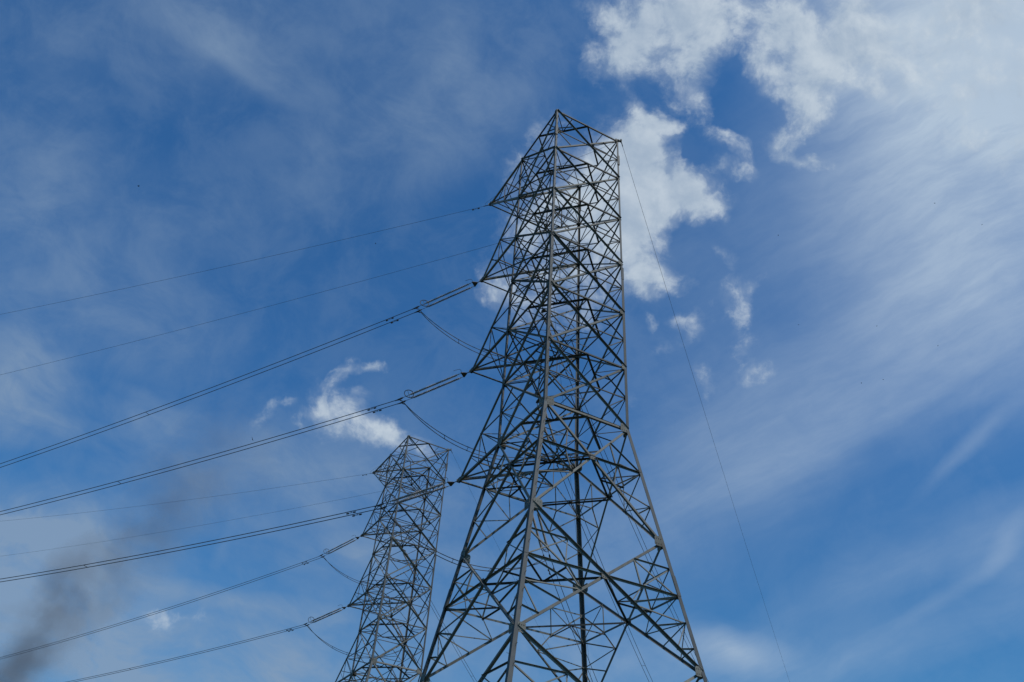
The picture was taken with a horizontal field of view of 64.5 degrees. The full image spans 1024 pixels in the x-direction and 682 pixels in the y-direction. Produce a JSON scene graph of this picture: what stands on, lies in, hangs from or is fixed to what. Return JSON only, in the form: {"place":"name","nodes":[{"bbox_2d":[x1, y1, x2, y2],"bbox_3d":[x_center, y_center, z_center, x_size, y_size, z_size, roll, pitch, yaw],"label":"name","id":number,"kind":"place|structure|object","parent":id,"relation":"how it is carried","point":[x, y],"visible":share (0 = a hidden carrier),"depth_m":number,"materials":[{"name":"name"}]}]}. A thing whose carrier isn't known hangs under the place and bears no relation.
{"place":"outdoors","nodes":[
{"label":"outdoors","id":0,"kind":"place"},
{"bbox_2d":[0,0,1023,681],"label":"sky","id":1,"kind":"structure","parent":0,"point":[881,521],"materials":[{"name":"blue"}]},
{"label":"ground","id":2,"kind":"structure","parent":0,"visible":0},
{"bbox_2d":[335,435,451,681],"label":"transmission tower","id":3,"kind":"structure","parent":2,"relation":"on","point":[371,662],"depth_m":86.64,"materials":[{"name":"metal"}]},
{"bbox_2d":[7,473,370,520],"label":"earth wire","id":4,"kind":"object","parent":3,"relation":"attached to","point":[198,498],"visible":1,"depth_m":106.85,"materials":[{"name":"metal"}]},
{"bbox_2d":[5,485,409,555],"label":"earth wire","id":5,"kind":"object","parent":3,"relation":"attached to","point":[217,522],"visible":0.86,"depth_m":109.90,"materials":[{"name":"metal"}]},
{"bbox_2d":[303,605,346,626],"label":"strain insulator","id":6,"kind":"object","parent":3,"relation":"attached to","point":[313,620],"visible":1,"depth_m":89.52,"materials":[{"name":"ceramic"}]},
{"bbox_2d":[68,625,301,681],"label":"conductor wire","id":7,"kind":"object","parent":6,"relation":"attached to","point":[189,654],"visible":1,"depth_m":92.45,"materials":[{"name":"metal"}]},
{"bbox_2d":[75,626,303,681],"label":"conductor wire","id":8,"kind":"object","parent":6,"relation":"attached to","point":[195,654],"visible":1,"depth_m":92.78,"materials":[{"name":"metal"}]},
{"bbox_2d":[309,627,402,657],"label":"jumper cable","id":9,"kind":"object","parent":6,"relation":"hanging from","point":[349,655],"visible":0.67,"depth_m":89.81,"materials":[{"name":"metal"}]},
{"bbox_2d":[307,626,405,656],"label":"jumper cable","id":10,"kind":"object","parent":6,"relation":"attached to","point":[347,652],"visible":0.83,"depth_m":89.72,"materials":[{"name":"metal"}]},
{"bbox_2d":[318,535,358,557],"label":"strain insulator","id":11,"kind":"object","parent":3,"relation":"attached to","point":[339,546],"visible":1,"depth_m":94.56,"materials":[{"name":"ceramic"}]},
{"bbox_2d":[0,557,316,657],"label":"conductor wire","id":12,"kind":"object","parent":11,"relation":"attached to","point":[166,608],"visible":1,"depth_m":97.74,"materials":[{"name":"metal"}]},
{"bbox_2d":[2,558,319,658],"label":"conductor wire","id":13,"kind":"object","parent":11,"relation":"attached to","point":[165,610],"visible":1,"depth_m":98.18,"materials":[{"name":"metal"}]},
{"bbox_2d":[323,557,417,585],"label":"jumper cable","id":14,"kind":"object","parent":11,"relation":"hanging from","point":[354,579],"visible":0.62,"depth_m":94.54,"materials":[{"name":"metal"}]},
{"bbox_2d":[332,566,411,587],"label":"jumper cable","id":15,"kind":"object","parent":11,"relation":"hanging from","point":[362,584],"visible":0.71,"depth_m":94.97,"materials":[{"name":"metal"}]},
{"bbox_2d":[391,619,407,645],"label":"strain insulator","id":16,"kind":"object","parent":3,"relation":"attached to","point":[399,631],"visible":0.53,"depth_m":92.38,"materials":[{"name":"ceramic"}]},
{"bbox_2d":[403,549,418,579],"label":"strain insulator","id":17,"kind":"object","parent":3,"relation":"attached to","point":[410,566],"visible":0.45,"depth_m":97.84,"materials":[{"name":"ceramic"}]},
{"bbox_2d":[417,581,473,680],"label":"conductor wire","id":18,"kind":"object","parent":17,"relation":"attached to","point":[444,630],"visible":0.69,"depth_m":103.76,"materials":[{"name":"metal"}]},
{"bbox_2d":[420,581,475,679],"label":"conductor wire","id":19,"kind":"object","parent":17,"relation":"attached to","point":[447,630],"visible":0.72,"depth_m":103.56,"materials":[{"name":"metal"}]},
{"bbox_2d":[451,451,561,670],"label":"earth wire","id":20,"kind":"object","parent":3,"relation":"attached to","point":[498,547],"visible":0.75,"depth_m":104.14,"materials":[{"name":"metal"}]},
{"bbox_2d":[419,109,707,681],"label":"transmission tower","id":21,"kind":"structure","parent":2,"relation":"on","point":[579,587],"depth_m":44.92,"materials":[{"name":"metal"}]},
{"bbox_2d":[4,205,488,313],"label":"earth wire","id":22,"kind":"object","parent":21,"relation":"attached to","point":[273,255],"visible":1,"depth_m":70.13,"materials":[{"name":"metal"}]},
{"bbox_2d":[1,230,543,374],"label":"earth wire","id":23,"kind":"object","parent":21,"relation":"attached to","point":[264,307],"visible":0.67,"depth_m":72.34,"materials":[{"name":"metal"}]},
{"bbox_2d":[374,477,455,510],"bbox_3d":[-5.895,9.334,50.096,5.600,0.984,0.580,-20,-43,10],"label":"strain insulator","id":24,"kind":"object","parent":21,"relation":"attached to","point":[450,483],"visible":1,"depth_m":49.96,"materials":[{"name":"ceramic"}]},
{"bbox_2d":[2,506,373,578],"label":"conductor wire","id":25,"kind":"object","parent":24,"relation":"attached to","point":[347,513],"visible":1,"depth_m":53.59,"materials":[{"name":"metal"}]},
{"bbox_2d":[1,508,378,581],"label":"conductor wire","id":26,"kind":"object","parent":24,"relation":"attached to","point":[353,515],"visible":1,"depth_m":53.93,"materials":[{"name":"metal"}]},
{"bbox_2d":[382,508,545,571],"bbox_3d":[-2.877,13.199,51.448,11.914,2.176,0.338,21,-41,-20],"label":"jumper cable","id":27,"kind":"object","parent":24,"relation":"hanging from","point":[445,555],"visible":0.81,"depth_m":50.29,"materials":[{"name":"metal"}]},
{"bbox_2d":[393,521,542,571],"bbox_3d":[-2.945,13.290,51.532,11.285,2.220,0.050,21,-41,-20],"label":"jumper cable","id":28,"kind":"object","parent":24,"relation":"hanging from","point":[447,560],"visible":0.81,"depth_m":50.43,"materials":[{"name":"metal"}]},
{"bbox_2d":[395,369,468,404],"bbox_3d":[-5.379,3.001,55.119,5.600,0.984,0.580,-23,-43,7],"label":"strain insulator","id":29,"kind":"object","parent":21,"relation":"attached to","point":[464,374],"visible":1,"depth_m":54.97,"materials":[{"name":"ceramic"}]},
{"bbox_2d":[0,400,394,511],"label":"conductor wire","id":30,"kind":"object","parent":29,"relation":"attached to","point":[369,409],"visible":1,"depth_m":58.41,"materials":[{"name":"metal"}]},
{"bbox_2d":[0,403,397,514],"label":"conductor wire","id":31,"kind":"object","parent":29,"relation":"attached to","point":[210,459],"visible":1,"depth_m":58.64,"materials":[{"name":"metal"}]},
{"bbox_2d":[406,406,550,459],"bbox_3d":[-2.280,7.002,56.444,11.406,2.112,0.050,20,-41,-19],"label":"jumper cable","id":32,"kind":"object","parent":29,"relation":"hanging from","point":[452,443],"visible":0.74,"depth_m":55.23,"materials":[{"name":"metal"}]},
{"bbox_2d":[402,401,555,457],"bbox_3d":[-2.217,6.913,56.351,12.018,2.084,0.351,20,-41,-19],"label":"jumper cable","id":33,"kind":"object","parent":29,"relation":"hanging from","point":[458,442],"visible":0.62,"depth_m":55.16,"materials":[{"name":"metal"}]},
{"bbox_2d":[411,279,479,312],"bbox_3d":[-4.878,-3.446,60.245,5.600,0.984,0.580,-23,-44,6],"label":"strain insulator","id":34,"kind":"object","parent":21,"relation":"attached to","point":[450,292],"visible":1,"depth_m":60.09,"materials":[{"name":"ceramic"}]},
{"bbox_2d":[0,310,409,463],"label":"conductor wire","id":35,"kind":"object","parent":34,"relation":"attached to","point":[214,386],"visible":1,"depth_m":62.99,"materials":[{"name":"metal"}]},
{"bbox_2d":[0,313,412,467],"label":"conductor wire","id":36,"kind":"object","parent":34,"relation":"attached to","point":[214,390],"visible":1,"depth_m":63.28,"materials":[{"name":"metal"}]},
{"bbox_2d":[419,309,549,361],"bbox_3d":[-1.511,0.295,61.587,12.312,2.279,0.368,20,-41,-18],"label":"jumper cable","id":37,"kind":"object","parent":34,"relation":"hanging from","point":[459,339],"visible":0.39,"depth_m":60.17,"materials":[{"name":"metal"}]},
{"bbox_2d":[422,314,550,363],"bbox_3d":[-1.566,0.380,61.693,11.723,2.286,0.050,20,-41,-18],"label":"jumper cable","id":38,"kind":"object","parent":34,"relation":"hanging from","point":[468,348],"visible":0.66,"depth_m":60.42,"materials":[{"name":"metal"}]},
{"bbox_2d":[533,508,550,557],"bbox_3d":[1.864,12.411,53.015,0.580,0.984,5.600,-6,-54,12],"label":"strain insulator","id":39,"kind":"object","parent":21,"relation":"attached to","point":[541,526],"visible":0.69,"depth_m":52.86,"materials":[{"name":"ceramic"}]},
{"bbox_2d":[545,561,592,681],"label":"conductor wire","id":40,"kind":"object","parent":39,"relation":"attached to","point":[565,613],"visible":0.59,"depth_m":59.51,"materials":[{"name":"metal"}]},
{"bbox_2d":[552,563,597,681],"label":"conductor wire","id":41,"kind":"object","parent":39,"relation":"attached to","point":[572,618],"visible":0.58,"depth_m":60.20,"materials":[{"name":"metal"}]},
{"bbox_2d":[536,398,557,453],"bbox_3d":[2.512,5.960,58.075,0.580,0.984,5.600,-8,-56,15],"label":"strain insulator","id":42,"kind":"object","parent":21,"relation":"attached to","point":[551,431],"visible":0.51,"depth_m":58.12,"materials":[{"name":"ceramic"}]},
{"bbox_2d":[553,454,648,680],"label":"conductor wire","id":43,"kind":"object","parent":42,"relation":"attached to","point":[597,563],"visible":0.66,"depth_m":69.50,"materials":[{"name":"metal"}]},
{"bbox_2d":[562,463,652,681],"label":"conductor wire","id":44,"kind":"object","parent":42,"relation":"attached to","point":[604,569],"visible":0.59,"depth_m":69.55,"materials":[{"name":"metal"}]},
{"bbox_2d":[541,307,563,360],"bbox_3d":[3.230,-0.660,63.291,0.580,0.984,5.600,-11,-54,18],"label":"strain insulator","id":45,"kind":"object","parent":21,"relation":"attached to","point":[543,311],"visible":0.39,"depth_m":62.62,"materials":[{"name":"ceramic"}]},
{"bbox_2d":[563,365,694,660],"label":"conductor wire","id":46,"kind":"object","parent":45,"relation":"attached to","point":[623,505],"visible":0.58,"depth_m":77.28,"materials":[{"name":"metal"}]},
{"bbox_2d":[567,362,708,681],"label":"conductor wire","id":47,"kind":"object","parent":45,"relation":"attached to","point":[628,507],"visible":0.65,"depth_m":76.74,"materials":[{"name":"metal"}]},
{"bbox_2d":[546,234,590,674],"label":"earth wire","id":48,"kind":"object","parent":21,"relation":"attached to","point":[564,417],"visible":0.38,"depth_m":76.30,"materials":[{"name":"metal"}]},
{"bbox_2d":[621,142,789,681],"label":"earth wire","id":49,"kind":"object","parent":21,"relation":"attached to","point":[693,376],"visible":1,"depth_m":74.34,"materials":[{"name":"metal"}]}
]}

